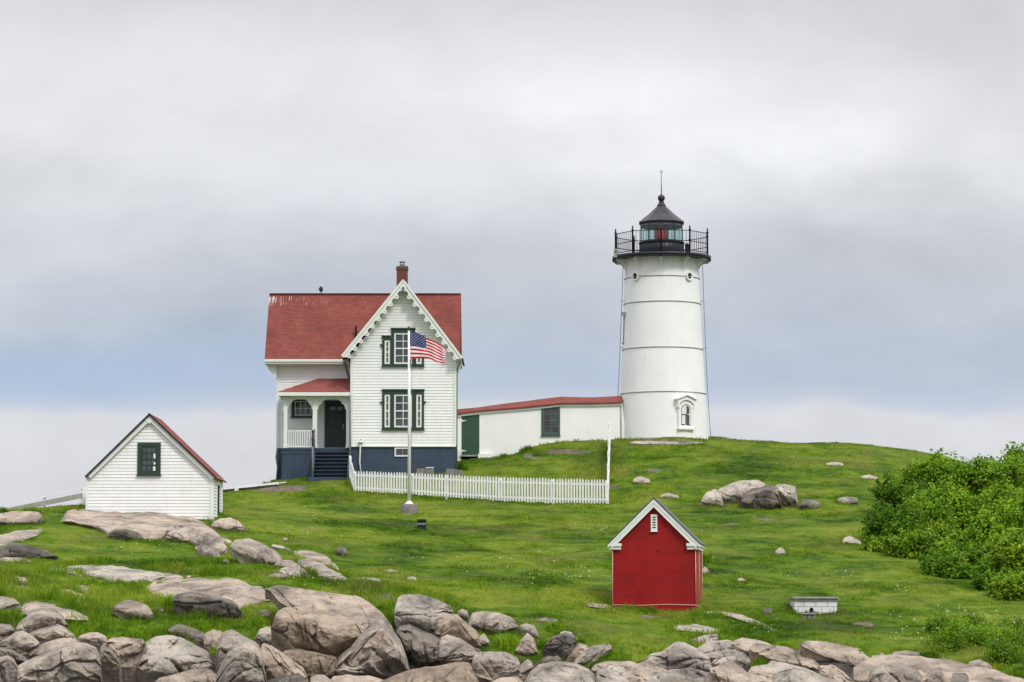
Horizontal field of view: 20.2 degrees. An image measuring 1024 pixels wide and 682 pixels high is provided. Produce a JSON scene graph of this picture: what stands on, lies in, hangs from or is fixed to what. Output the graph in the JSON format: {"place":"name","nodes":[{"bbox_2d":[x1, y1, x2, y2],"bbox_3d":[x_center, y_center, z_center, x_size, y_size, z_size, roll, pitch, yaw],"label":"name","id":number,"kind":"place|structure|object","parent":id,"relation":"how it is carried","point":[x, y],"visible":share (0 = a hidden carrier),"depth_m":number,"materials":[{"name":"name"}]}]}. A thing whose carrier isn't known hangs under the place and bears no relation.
{"place":"outdoors","nodes":[
{"label":"outdoors","id":0,"kind":"place"},
{"bbox_2d":[0,437,1023,678],"bbox_3d":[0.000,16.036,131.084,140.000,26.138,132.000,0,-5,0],"label":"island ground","id":1,"kind":"structure","parent":0,"point":[705,483],"depth_m":114.36,"materials":[{"name":"green plant"}]},
{"bbox_2d":[0,655,17,681],"bbox_3d":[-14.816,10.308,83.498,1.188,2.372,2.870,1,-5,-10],"label":"boulder","id":2,"kind":"object","parent":1,"relation":"on","point":[8,668],"visible":1,"depth_m":82.37,"materials":[{"name":"grey stone"}]},
{"bbox_2d":[0,630,40,653],"bbox_3d":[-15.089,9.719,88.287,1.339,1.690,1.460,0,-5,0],"label":"boulder","id":3,"kind":"object","parent":1,"relation":"on","point":[22,642],"visible":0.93,"depth_m":87.84,"materials":[{"name":"grey stone"}]},
{"bbox_2d":[0,529,42,545],"bbox_3d":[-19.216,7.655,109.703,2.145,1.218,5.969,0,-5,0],"label":"boulder","id":4,"kind":"object","parent":1,"relation":"on","point":[11,537],"visible":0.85,"depth_m":109.95,"materials":[{"name":"grey stone"}]},
{"bbox_2d":[0,511,43,525],"bbox_3d":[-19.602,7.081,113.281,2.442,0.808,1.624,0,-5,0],"label":"boulder","id":5,"kind":"object","parent":1,"relation":"on","point":[17,517],"visible":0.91,"depth_m":112.83,"materials":[{"name":"grey stone"}]},
{"bbox_2d":[0,543,58,560],"bbox_3d":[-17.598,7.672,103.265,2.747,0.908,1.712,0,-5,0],"label":"boulder","id":6,"kind":"object","parent":1,"relation":"on","point":[18,550],"visible":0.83,"depth_m":102.79,"materials":[{"name":"stone"}]},
{"bbox_2d":[15,608,67,633],"bbox_3d":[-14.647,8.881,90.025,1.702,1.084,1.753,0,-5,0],"label":"boulder","id":7,"kind":"object","parent":1,"relation":"on","point":[45,617],"visible":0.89,"depth_m":89.40,"materials":[{"name":"grey stone"}]},
{"bbox_2d":[2,487,85,509],"bbox_3d":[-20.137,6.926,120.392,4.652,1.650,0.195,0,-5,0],"label":"ramp railing","id":8,"kind":"object","parent":1,"relation":"on","point":[81,496],"visible":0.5,"depth_m":120.34,"materials":[{"name":"white paint"}]},
{"bbox_2d":[30,624,76,639],"bbox_3d":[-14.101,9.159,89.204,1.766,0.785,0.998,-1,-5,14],"label":"boulder","id":9,"kind":"object","parent":1,"relation":"on","point":[56,631],"visible":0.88,"depth_m":88.88,"materials":[{"name":"grey stone"}]},
{"bbox_2d":[29,637,78,656],"bbox_3d":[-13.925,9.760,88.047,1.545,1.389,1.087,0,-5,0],"label":"boulder","id":10,"kind":"object","parent":1,"relation":"on","point":[47,647],"visible":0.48,"depth_m":87.84,"materials":[{"name":"grey stone"}]},
{"bbox_2d":[21,601,87,620],"bbox_3d":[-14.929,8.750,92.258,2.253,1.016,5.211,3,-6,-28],"label":"boulder","id":11,"kind":"object","parent":1,"relation":"on","point":[29,607],"visible":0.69,"depth_m":91.54,"materials":[{"name":"grey stone"}]},
{"bbox_2d":[17,641,101,681],"bbox_3d":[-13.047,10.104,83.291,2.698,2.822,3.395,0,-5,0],"label":"boulder","id":12,"kind":"object","parent":1,"relation":"on","point":[74,661],"visible":1,"depth_m":81.97,"materials":[{"name":"grey stone"}]},
{"bbox_2d":[78,632,107,645],"bbox_3d":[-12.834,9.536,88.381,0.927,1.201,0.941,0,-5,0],"label":"boulder","id":13,"kind":"object","parent":1,"relation":"on","point":[95,638],"visible":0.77,"depth_m":88.07,"materials":[{"name":"grey stone"}]},
{"bbox_2d":[100,643,122,681],"bbox_3d":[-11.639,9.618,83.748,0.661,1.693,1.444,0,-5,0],"label":"boulder","id":14,"kind":"object","parent":1,"relation":"on","point":[111,667],"visible":0.95,"depth_m":83.24,"materials":[{"name":"grey stone"}]},
{"bbox_2d":[67,565,173,581],"bbox_3d":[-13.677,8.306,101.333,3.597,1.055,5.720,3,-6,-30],"label":"boulder","id":15,"kind":"object","parent":1,"relation":"on","point":[121,572],"visible":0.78,"depth_m":100.58,"materials":[{"name":"stone"}]},
{"bbox_2d":[108,529,143,540],"bbox_3d":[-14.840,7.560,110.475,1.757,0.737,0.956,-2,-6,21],"label":"boulder","id":16,"kind":"object","parent":1,"relation":"on","point":[123,534],"visible":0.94,"depth_m":110.10,"materials":[{"name":"stone"}]},
{"bbox_2d":[106,637,146,681],"bbox_3d":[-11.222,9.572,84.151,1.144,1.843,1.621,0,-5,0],"label":"boulder","id":17,"kind":"object","parent":1,"relation":"on","point":[129,652],"visible":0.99,"depth_m":83.68,"materials":[{"name":"grey stone"}]},
{"bbox_2d":[113,600,152,618],"bbox_3d":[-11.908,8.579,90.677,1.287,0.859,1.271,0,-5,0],"label":"boulder","id":18,"kind":"object","parent":1,"relation":"on","point":[127,608],"visible":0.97,"depth_m":90.34,"materials":[{"name":"grey stone"}]},
{"bbox_2d":[61,507,231,542],"bbox_3d":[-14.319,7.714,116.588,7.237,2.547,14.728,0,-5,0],"label":"boulder","id":19,"kind":"object","parent":1,"relation":"on","point":[149,525],"visible":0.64,"depth_m":114.12,"materials":[{"name":"grey stone"}]},
{"bbox_2d":[85,413,226,519],"bbox_3d":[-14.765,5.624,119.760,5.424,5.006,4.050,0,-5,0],"label":"boathouse","id":20,"kind":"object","parent":1,"relation":"on","point":[149,462],"visible":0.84,"depth_m":117.94,"materials":[{"name":"white paint"}]},
{"bbox_2d":[136,443,160,475],"bbox_3d":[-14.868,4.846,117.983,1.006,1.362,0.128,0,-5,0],"label":"window","id":21,"kind":"structure","parent":20,"relation":"in","point":[149,454],"depth_m":118.00,"materials":[{"name":"green paint"}]},
{"bbox_2d":[137,635,214,681],"bbox_3d":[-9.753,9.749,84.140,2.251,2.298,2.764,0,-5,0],"label":"boulder","id":22,"kind":"object","parent":1,"relation":"on","point":[165,655],"visible":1,"depth_m":83.29,"materials":[{"name":"stone"}]},
{"bbox_2d":[155,667,215,681],"bbox_3d":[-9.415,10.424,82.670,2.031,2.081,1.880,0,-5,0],"label":"boulder","id":23,"kind":"object","parent":1,"relation":"on","point":[205,674],"visible":1,"depth_m":82.45,"materials":[{"name":"grey stone"}]},
{"bbox_2d":[168,624,204,643],"bbox_3d":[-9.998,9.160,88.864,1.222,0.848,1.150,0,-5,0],"label":"boulder","id":24,"kind":"object","parent":1,"relation":"on","point":[197,636],"visible":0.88,"depth_m":88.60,"materials":[{"name":"stone"}]},
{"bbox_2d":[163,525,227,553],"bbox_3d":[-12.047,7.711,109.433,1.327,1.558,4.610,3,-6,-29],"label":"boulder","id":25,"kind":"object","parent":1,"relation":"on","point":[183,534],"visible":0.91,"depth_m":109.99,"materials":[{"name":"grey stone"}]},
{"bbox_2d":[173,592,241,619],"bbox_3d":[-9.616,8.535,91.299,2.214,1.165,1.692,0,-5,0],"label":"boulder","id":26,"kind":"object","parent":1,"relation":"on","point":[215,605],"visible":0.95,"depth_m":90.70,"materials":[{"name":"stone"}]},
{"bbox_2d":[146,575,270,607],"bbox_3d":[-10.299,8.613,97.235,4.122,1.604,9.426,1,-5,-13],"label":"boulder","id":27,"kind":"object","parent":1,"relation":"on","point":[239,593],"visible":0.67,"depth_m":96.06,"materials":[{"name":"grey stone"}]},
{"bbox_2d":[211,517,246,531],"bbox_3d":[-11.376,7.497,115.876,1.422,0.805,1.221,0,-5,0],"label":"boulder","id":28,"kind":"object","parent":1,"relation":"on","point":[230,523],"visible":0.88,"depth_m":115.59,"materials":[{"name":"grey stone"}]},
{"bbox_2d":[214,629,259,673],"bbox_3d":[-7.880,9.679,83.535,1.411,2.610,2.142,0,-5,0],"label":"boulder","id":29,"kind":"object","parent":1,"relation":"on","point":[228,640],"visible":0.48,"depth_m":83.08,"materials":[{"name":"grey stone"}]},
{"bbox_2d":[216,641,266,681],"bbox_3d":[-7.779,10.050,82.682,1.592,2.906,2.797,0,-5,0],"label":"boulder","id":30,"kind":"object","parent":1,"relation":"on","point":[242,661],"visible":1,"depth_m":81.76,"materials":[{"name":"grey stone"}]},
{"bbox_2d":[230,539,281,564],"bbox_3d":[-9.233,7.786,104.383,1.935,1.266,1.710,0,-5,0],"label":"boulder","id":31,"kind":"object","parent":1,"relation":"on","point":[247,551],"visible":0.82,"depth_m":103.91,"materials":[{"name":"grey stone"}]},
{"bbox_2d":[267,673,305,681],"bbox_3d":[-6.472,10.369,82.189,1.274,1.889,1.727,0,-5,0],"label":"boulder","id":32,"kind":"object","parent":1,"relation":"on","point":[296,677],"visible":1,"depth_m":81.73,"materials":[{"name":"stone"}]},
{"bbox_2d":[260,643,307,681],"bbox_3d":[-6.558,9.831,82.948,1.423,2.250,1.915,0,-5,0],"label":"boulder","id":33,"kind":"object","parent":32,"relation":"on","point":[277,662],"visible":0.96,"depth_m":82.52,"materials":[{"name":"grey stone"}]},
{"bbox_2d":[283,649,337,681],"bbox_3d":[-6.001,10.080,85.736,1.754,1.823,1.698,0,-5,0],"label":"boulder","id":34,"kind":"object","parent":1,"relation":"on","point":[312,663],"visible":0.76,"depth_m":85.14,"materials":[{"name":"grey stone"}]},
{"bbox_2d":[271,607,361,660],"bbox_3d":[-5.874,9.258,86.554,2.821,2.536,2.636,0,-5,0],"label":"boulder","id":35,"kind":"object","parent":1,"relation":"on","point":[316,630],"visible":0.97,"depth_m":85.96,"materials":[{"name":"grey stone"}]},
{"bbox_2d":[294,550,338,569],"bbox_3d":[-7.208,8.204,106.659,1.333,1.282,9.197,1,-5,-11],"label":"boulder","id":36,"kind":"object","parent":1,"relation":"on","point":[326,560],"visible":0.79,"depth_m":107.41,"materials":[{"name":"grey stone"}]},
{"bbox_2d":[298,559,346,580],"bbox_3d":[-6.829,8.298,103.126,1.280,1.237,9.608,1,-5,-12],"label":"boulder","id":37,"kind":"object","parent":1,"relation":"on","point":[324,569],"visible":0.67,"depth_m":102.42,"materials":[{"name":"grey stone"}]},
{"bbox_2d":[265,585,393,631],"bbox_3d":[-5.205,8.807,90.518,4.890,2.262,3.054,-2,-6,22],"label":"boulder","id":38,"kind":"object","parent":1,"relation":"on","point":[362,613],"visible":0.58,"depth_m":90.42,"materials":[{"name":"grey stone"}]},
{"bbox_2d":[328,674,382,681],"bbox_3d":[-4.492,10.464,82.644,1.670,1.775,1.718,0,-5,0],"label":"boulder","id":39,"kind":"object","parent":1,"relation":"on","point":[349,678],"visible":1,"depth_m":82.67,"materials":[{"name":"grey stone"}]},
{"bbox_2d":[265,261,464,481],"bbox_3d":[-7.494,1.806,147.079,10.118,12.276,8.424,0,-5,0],"label":"keepers house","id":40,"kind":"structure","parent":1,"relation":"on","point":[336,364],"depth_m":144.52,"materials":[{"name":"white paint"}]},
{"bbox_2d":[290,399,312,417],"bbox_3d":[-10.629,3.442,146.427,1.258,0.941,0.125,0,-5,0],"label":"porch window","id":41,"kind":"structure","parent":40,"relation":"in","point":[300,408],"depth_m":146.43,"materials":[{"name":"green paint"}]},
{"bbox_2d":[327,404,344,446],"bbox_3d":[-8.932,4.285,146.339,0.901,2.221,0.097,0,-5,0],"label":"front door","id":42,"kind":"structure","parent":40,"relation":"in","point":[335,412],"depth_m":146.36,"materials":[{"name":"green paint"}]},
{"bbox_2d":[380,328,424,366],"bbox_3d":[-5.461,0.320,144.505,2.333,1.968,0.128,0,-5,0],"label":"window","id":43,"kind":"structure","parent":40,"relation":"in","point":[394,346],"depth_m":144.51,"materials":[{"name":"green paint"}]},
{"bbox_2d":[380,389,425,429],"bbox_3d":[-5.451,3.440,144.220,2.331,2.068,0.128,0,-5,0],"label":"window","id":44,"kind":"structure","parent":40,"relation":"in","point":[394,402],"depth_m":144.23,"materials":[{"name":"green paint"}]},
{"bbox_2d":[335,617,409,679],"bbox_3d":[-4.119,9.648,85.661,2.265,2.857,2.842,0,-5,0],"label":"boulder","id":45,"kind":"object","parent":1,"relation":"on","point":[376,649],"visible":0.93,"depth_m":84.84,"materials":[{"name":"grey stone"}]},
{"bbox_2d":[401,325,417,513],"bbox_3d":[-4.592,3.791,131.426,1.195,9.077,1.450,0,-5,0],"label":"flagpole","id":46,"kind":"object","parent":1,"relation":"on","point":[409,507],"visible":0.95,"depth_m":131.37,"materials":[{"name":"white metal"}]},
{"bbox_2d":[410,332,445,362],"bbox_3d":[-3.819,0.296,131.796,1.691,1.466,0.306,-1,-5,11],"label":"flag","id":47,"kind":"object","parent":46,"relation":"attached to","point":[421,346],"visible":1,"depth_m":131.80,"materials":[{"name":"multicoloured fabric"}]},
{"bbox_2d":[396,624,439,665],"bbox_3d":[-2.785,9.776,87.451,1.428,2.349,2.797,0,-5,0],"label":"boulder","id":48,"kind":"object","parent":1,"relation":"on","point":[420,647],"visible":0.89,"depth_m":86.55,"materials":[{"name":"stone"}]},
{"bbox_2d":[394,594,453,631],"bbox_3d":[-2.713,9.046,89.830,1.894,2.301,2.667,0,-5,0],"label":"boulder","id":49,"kind":"object","parent":1,"relation":"on","point":[422,612],"visible":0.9,"depth_m":89.23,"materials":[{"name":"stone"}]},
{"bbox_2d":[381,662,478,681],"bbox_3d":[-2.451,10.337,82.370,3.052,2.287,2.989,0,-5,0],"label":"boulder","id":50,"kind":"object","parent":1,"relation":"on","point":[457,672],"visible":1,"depth_m":82.29,"materials":[{"name":"grey stone"}]},
{"bbox_2d":[434,613,482,646],"bbox_3d":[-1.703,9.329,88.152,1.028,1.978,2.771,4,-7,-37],"label":"boulder","id":51,"kind":"object","parent":1,"relation":"on","point":[455,625],"visible":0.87,"depth_m":87.77,"materials":[{"name":"grey stone"}]},
{"bbox_2d":[438,635,480,665],"bbox_3d":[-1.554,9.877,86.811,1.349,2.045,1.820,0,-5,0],"label":"boulder","id":52,"kind":"object","parent":1,"relation":"on","point":[452,649],"visible":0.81,"depth_m":86.25,"materials":[{"name":"grey stone"}]},
{"bbox_2d":[349,422,610,504],"bbox_3d":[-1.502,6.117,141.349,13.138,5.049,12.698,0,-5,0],"label":"picket fence","id":53,"kind":"object","parent":1,"relation":"on","point":[353,475],"visible":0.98,"depth_m":136.66,"materials":[{"name":"white paint"}]},
{"bbox_2d":[468,611,518,633],"bbox_3d":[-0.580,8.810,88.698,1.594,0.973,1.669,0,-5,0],"label":"boulder","id":54,"kind":"object","parent":1,"relation":"on","point":[494,622],"visible":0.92,"depth_m":88.29,"materials":[{"name":"grey stone"}]},
{"bbox_2d":[471,655,519,681],"bbox_3d":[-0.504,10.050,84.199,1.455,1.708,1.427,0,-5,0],"label":"boulder","id":55,"kind":"object","parent":1,"relation":"on","point":[489,668],"visible":0.88,"depth_m":83.77,"materials":[{"name":"grey stone"}]},
{"bbox_2d":[493,632,521,651],"bbox_3d":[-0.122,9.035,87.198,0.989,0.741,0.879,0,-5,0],"label":"weed clump","id":56,"kind":"object","parent":1,"relation":"on","point":[507,642],"visible":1,"depth_m":87.08,"materials":[{"name":"green plant"}]},
{"bbox_2d":[0,436,1023,677],"bbox_3d":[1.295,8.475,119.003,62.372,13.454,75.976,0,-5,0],"label":"lawn grass","id":57,"kind":"structure","parent":1,"relation":"on","point":[201,567],"depth_m":102.43,"materials":[{"name":"green plant"}]},
{"bbox_2d":[515,633,537,655],"bbox_3d":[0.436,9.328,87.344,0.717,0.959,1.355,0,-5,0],"label":"boulder","id":58,"kind":"object","parent":1,"relation":"on","point":[527,646],"visible":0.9,"depth_m":86.83,"materials":[{"name":"grey stone"}]},
{"bbox_2d":[457,396,624,460],"bbox_3d":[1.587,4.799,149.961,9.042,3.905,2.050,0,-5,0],"label":"covered walkway","id":59,"kind":"structure","parent":1,"relation":"on","point":[495,430],"depth_m":149.22,"materials":[{"name":"white paint"}]},
{"bbox_2d":[461,415,478,454],"bbox_3d":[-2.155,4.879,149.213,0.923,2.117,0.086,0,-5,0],"label":"plank door","id":60,"kind":"structure","parent":59,"relation":"in","point":[470,424],"depth_m":149.17,"materials":[{"name":"green paint"}]},
{"bbox_2d":[541,406,560,435],"bbox_3d":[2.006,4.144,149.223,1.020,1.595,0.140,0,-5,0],"label":"passage window","id":61,"kind":"structure","parent":59,"relation":"in","point":[550,417],"depth_m":149.24,"materials":[{"name":"green paint"}]},
{"bbox_2d":[525,661,594,681],"bbox_3d":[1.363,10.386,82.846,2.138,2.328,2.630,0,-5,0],"label":"boulder","id":62,"kind":"object","parent":1,"relation":"on","point":[556,671],"visible":1,"depth_m":82.72,"materials":[{"name":"stone"}]},
{"bbox_2d":[543,632,576,658],"bbox_3d":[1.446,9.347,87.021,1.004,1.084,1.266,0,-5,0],"label":"boulder","id":63,"kind":"object","parent":1,"relation":"on","point":[562,645],"visible":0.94,"depth_m":86.61,"materials":[{"name":"stone"}]},
{"bbox_2d":[574,644,611,664],"bbox_3d":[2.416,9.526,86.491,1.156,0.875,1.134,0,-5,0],"label":"boulder","id":64,"kind":"object","parent":1,"relation":"on","point":[591,654],"visible":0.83,"depth_m":86.15,"materials":[{"name":"grey stone"}]},
{"bbox_2d":[595,665,627,681],"bbox_3d":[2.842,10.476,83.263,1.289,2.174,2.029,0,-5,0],"label":"boulder","id":65,"kind":"object","parent":1,"relation":"on","point":[611,673],"visible":1,"depth_m":83.09,"materials":[{"name":"stone"}]},
{"bbox_2d":[591,661,636,674],"bbox_3d":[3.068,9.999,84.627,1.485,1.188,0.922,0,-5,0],"label":"boulder","id":66,"kind":"object","parent":1,"relation":"on","point":[626,665],"visible":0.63,"depth_m":84.45,"materials":[{"name":"grey stone"}]},
{"bbox_2d":[627,661,666,681],"bbox_3d":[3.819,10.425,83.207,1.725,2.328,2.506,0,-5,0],"label":"boulder","id":67,"kind":"object","parent":1,"relation":"on","point":[644,671],"visible":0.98,"depth_m":83.36,"materials":[{"name":"grey stone"}]},
{"bbox_2d":[607,497,704,611],"bbox_3d":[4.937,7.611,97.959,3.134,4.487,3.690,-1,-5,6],"label":"oil house","id":68,"kind":"structure","parent":1,"relation":"on","point":[656,546],"depth_m":96.33,"materials":[{"name":"red paint"}]},
{"bbox_2d":[612,170,710,439],"bbox_3d":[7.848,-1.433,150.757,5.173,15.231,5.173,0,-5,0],"label":"lighthouse","id":69,"kind":"object","parent":1,"relation":"on","point":[663,393],"visible":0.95,"depth_m":148.95,"materials":[{"name":"white paint"}]},
{"bbox_2d":[674,394,697,429],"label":"arched window","id":70,"kind":"structure","parent":69,"relation":"in","point":[685,410],"depth_m":148.19,"materials":[{"name":"white paint"}]},
{"bbox_2d":[645,667,709,681],"bbox_3d":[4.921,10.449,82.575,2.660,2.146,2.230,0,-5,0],"label":"boulder","id":71,"kind":"object","parent":1,"relation":"on","point":[690,674],"visible":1,"depth_m":82.78,"materials":[{"name":"stone"}]},
{"bbox_2d":[645,642,712,672],"bbox_3d":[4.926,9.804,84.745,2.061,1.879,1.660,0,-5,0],"label":"boulder","id":72,"kind":"object","parent":1,"relation":"on","point":[677,655],"visible":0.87,"depth_m":84.23,"materials":[{"name":"stone"}]},
{"bbox_2d":[700,489,723,506],"bbox_3d":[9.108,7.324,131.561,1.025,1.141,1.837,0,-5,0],"label":"boulder","id":73,"kind":"object","parent":1,"relation":"on","point":[712,497],"visible":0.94,"depth_m":131.12,"materials":[{"name":"stone"}]},
{"bbox_2d":[697,640,739,660],"bbox_3d":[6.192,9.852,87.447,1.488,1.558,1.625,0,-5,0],"label":"boulder","id":74,"kind":"object","parent":1,"relation":"on","point":[712,650],"visible":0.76,"depth_m":87.26,"materials":[{"name":"stone"}]},
{"bbox_2d":[709,660,747,681],"bbox_3d":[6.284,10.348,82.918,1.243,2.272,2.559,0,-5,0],"label":"boulder","id":75,"kind":"object","parent":1,"relation":"on","point":[728,671],"visible":1,"depth_m":82.35,"materials":[{"name":"beige stone"}]},
{"bbox_2d":[712,652,750,667],"bbox_3d":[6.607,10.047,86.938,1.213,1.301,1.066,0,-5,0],"label":"boulder","id":76,"kind":"object","parent":1,"relation":"on","point":[742,659],"visible":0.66,"depth_m":86.61,"materials":[{"name":"stone"}]},
{"bbox_2d":[718,480,765,503],"bbox_3d":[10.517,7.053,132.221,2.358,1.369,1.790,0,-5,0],"label":"boulder","id":77,"kind":"object","parent":1,"relation":"on","point":[734,492],"visible":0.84,"depth_m":131.66,"materials":[{"name":"stone"}]},
{"bbox_2d":[731,638,770,654],"bbox_3d":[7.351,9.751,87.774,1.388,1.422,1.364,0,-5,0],"label":"boulder","id":78,"kind":"object","parent":1,"relation":"on","point":[743,645],"visible":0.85,"depth_m":87.53,"materials":[{"name":"beige stone"}]},
{"bbox_2d":[740,485,782,509],"bbox_3d":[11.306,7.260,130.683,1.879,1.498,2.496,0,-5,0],"label":"boulder","id":79,"kind":"object","parent":1,"relation":"on","point":[766,497],"visible":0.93,"depth_m":130.09,"materials":[{"name":"stone"}]},
{"bbox_2d":[747,664,776,681],"bbox_3d":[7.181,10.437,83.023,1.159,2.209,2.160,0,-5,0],"label":"boulder","id":80,"kind":"object","parent":1,"relation":"on","point":[761,673],"visible":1,"depth_m":82.64,"materials":[{"name":"beige stone"}]},
{"bbox_2d":[749,643,819,669],"bbox_3d":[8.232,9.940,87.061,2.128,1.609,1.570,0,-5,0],"label":"boulder","id":81,"kind":"object","parent":1,"relation":"on","point":[783,654],"visible":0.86,"depth_m":86.83,"materials":[{"name":"beige stone"}]},
{"bbox_2d":[775,484,798,507],"bbox_3d":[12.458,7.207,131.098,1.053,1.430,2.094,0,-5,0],"label":"boulder","id":82,"kind":"object","parent":1,"relation":"on","point":[788,495],"visible":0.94,"depth_m":130.51,"materials":[{"name":"stone"}]},
{"bbox_2d":[771,666,841,681],"bbox_3d":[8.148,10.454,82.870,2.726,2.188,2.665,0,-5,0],"label":"boulder","id":83,"kind":"object","parent":1,"relation":"on","point":[786,674],"visible":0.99,"depth_m":82.69,"materials":[{"name":"stone"}]},
{"bbox_2d":[788,597,838,613],"bbox_3d":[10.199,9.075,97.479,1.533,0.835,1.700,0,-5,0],"label":"block cistern","id":84,"kind":"object","parent":1,"relation":"on","point":[821,604],"visible":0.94,"depth_m":96.74,"materials":[{"name":"white concrete"}]},
{"bbox_2d":[819,665,853,681],"bbox_3d":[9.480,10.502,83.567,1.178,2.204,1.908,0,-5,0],"label":"boulder","id":85,"kind":"object","parent":1,"relation":"on","point":[832,672],"visible":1,"depth_m":83.44,"materials":[{"name":"beige stone"}]},
{"bbox_2d":[799,641,883,666],"bbox_3d":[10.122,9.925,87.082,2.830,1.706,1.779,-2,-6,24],"label":"boulder","id":86,"kind":"object","parent":1,"relation":"on","point":[848,655],"visible":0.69,"depth_m":86.88,"materials":[{"name":"beige stone"}]},
{"bbox_2d":[860,534,886,552],"bbox_3d":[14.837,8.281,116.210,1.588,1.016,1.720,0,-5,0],"label":"shrub","id":87,"kind":"object","parent":1,"relation":"on","point":[872,543],"visible":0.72,"depth_m":115.69,"materials":[{"name":"green plant"}]},
{"bbox_2d":[858,499,929,541],"bbox_3d":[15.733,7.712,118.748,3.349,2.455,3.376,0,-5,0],"label":"shrub","id":88,"kind":"object","parent":1,"relation":"on","point":[885,522],"visible":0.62,"depth_m":118.11,"materials":[{"name":"green plant"}]},
{"bbox_2d":[867,662,921,681],"bbox_3d":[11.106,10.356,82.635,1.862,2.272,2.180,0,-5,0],"label":"boulder","id":89,"kind":"object","parent":1,"relation":"on","point":[895,672],"visible":1,"depth_m":82.05,"materials":[{"name":"grey stone"}]},
{"bbox_2d":[866,471,929,511],"bbox_3d":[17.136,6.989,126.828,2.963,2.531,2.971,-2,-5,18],"label":"shrub","id":90,"kind":"object","parent":1,"relation":"on","point":[893,491],"visible":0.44,"depth_m":126.43,"materials":[{"name":"green plant"}]},
{"bbox_2d":[882,511,970,558],"bbox_3d":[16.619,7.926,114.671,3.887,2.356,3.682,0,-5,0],"label":"shrub","id":91,"kind":"object","parent":1,"relation":"on","point":[911,545],"visible":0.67,"depth_m":113.98,"materials":[{"name":"green plant"}]},
{"bbox_2d":[851,655,1023,681],"bbox_3d":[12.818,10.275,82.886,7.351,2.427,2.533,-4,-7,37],"label":"boulder","id":92,"kind":"object","parent":1,"relation":"on","point":[924,666],"visible":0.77,"depth_m":83.38,"materials":[{"name":"grey stone"}]},
{"bbox_2d":[894,447,986,512],"bbox_3d":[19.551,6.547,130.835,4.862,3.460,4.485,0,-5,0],"label":"shrub","id":93,"kind":"object","parent":1,"relation":"on","point":[939,469],"visible":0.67,"depth_m":129.59,"materials":[{"name":"green plant"}]},
{"bbox_2d":[893,476,993,530],"bbox_3d":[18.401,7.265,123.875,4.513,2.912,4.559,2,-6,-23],"label":"shrub","id":94,"kind":"object","parent":1,"relation":"on","point":[932,502],"visible":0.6,"depth_m":122.58,"materials":[{"name":"green plant"}]},
{"bbox_2d":[921,621,968,652],"bbox_3d":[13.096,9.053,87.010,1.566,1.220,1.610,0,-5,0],"label":"weed bush","id":95,"kind":"object","parent":1,"relation":"on","point":[952,637],"visible":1,"depth_m":86.84,"materials":[{"name":"green plant"}]},
{"bbox_2d":[917,544,1000,579],"bbox_3d":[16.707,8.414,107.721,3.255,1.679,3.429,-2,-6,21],"label":"shrub","id":96,"kind":"object","parent":1,"relation":"on","point":[956,565],"visible":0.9,"depth_m":106.77,"materials":[{"name":"green plant"}]},
{"bbox_2d":[942,608,1001,636],"bbox_3d":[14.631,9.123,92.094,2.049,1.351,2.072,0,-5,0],"label":"weed bush","id":97,"kind":"object","parent":1,"relation":"on","point":[977,619],"visible":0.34,"depth_m":91.73,"materials":[{"name":"green plant"}]},
{"bbox_2d":[929,507,1021,559],"bbox_3d":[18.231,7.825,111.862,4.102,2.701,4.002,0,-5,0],"label":"shrub","id":98,"kind":"object","parent":1,"relation":"on","point":[981,531],"visible":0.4,"depth_m":111.25,"materials":[{"name":"green plant"}]},
{"bbox_2d":[955,616,1014,645],"bbox_3d":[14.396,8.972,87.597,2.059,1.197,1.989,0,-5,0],"label":"weed bush","id":99,"kind":"object","parent":1,"relation":"on","point":[976,635],"visible":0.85,"depth_m":87.09,"materials":[{"name":"green plant"}]},
{"bbox_2d":[959,441,1023,513],"bbox_3d":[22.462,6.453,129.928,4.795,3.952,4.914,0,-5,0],"label":"shrub","id":100,"kind":"object","parent":1,"relation":"on","point":[1010,465],"visible":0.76,"depth_m":128.89,"materials":[{"name":"green plant"}]},
{"bbox_2d":[964,475,1023,531],"bbox_3d":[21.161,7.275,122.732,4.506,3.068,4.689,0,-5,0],"label":"shrub","id":101,"kind":"object","parent":1,"relation":"on","point":[1011,506],"visible":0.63,"depth_m":121.83,"materials":[{"name":"green plant"}]},
{"bbox_2d":[968,567,1021,591],"bbox_3d":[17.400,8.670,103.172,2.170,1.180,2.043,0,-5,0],"label":"shrub","id":102,"kind":"object","parent":1,"relation":"on","point":[978,581],"visible":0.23,"depth_m":102.74,"materials":[{"name":"green plant"}]},
{"bbox_2d":[978,633,1023,664],"bbox_3d":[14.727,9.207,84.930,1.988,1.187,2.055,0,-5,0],"label":"weed bush","id":103,"kind":"object","parent":1,"relation":"on","point":[1001,650],"visible":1,"depth_m":84.65,"materials":[{"name":"green plant"}]},
{"bbox_2d":[979,565,1023,600],"bbox_3d":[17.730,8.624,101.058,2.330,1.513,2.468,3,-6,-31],"label":"shrub","id":104,"kind":"object","parent":1,"relation":"on","point":[1010,586],"visible":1,"depth_m":100.48,"materials":[{"name":"green plant"}]},
{"bbox_2d":[983,527,1023,572],"bbox_3d":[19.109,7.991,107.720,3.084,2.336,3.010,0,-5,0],"label":"shrub","id":105,"kind":"object","parent":1,"relation":"on","point":[1008,551],"visible":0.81,"depth_m":106.94,"materials":[{"name":"green plant"}]},
{"bbox_2d":[992,619,1023,646],"bbox_3d":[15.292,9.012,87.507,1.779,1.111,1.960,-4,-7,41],"label":"weed bush","id":106,"kind":"object","parent":1,"relation":"on","point":[1017,634],"visible":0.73,"depth_m":87.09,"materials":[{"name":"green plant"}]},
{"bbox_2d":[0,0,1023,507],"label":"sky","id":107,"kind":"structure","parent":0,"point":[853,170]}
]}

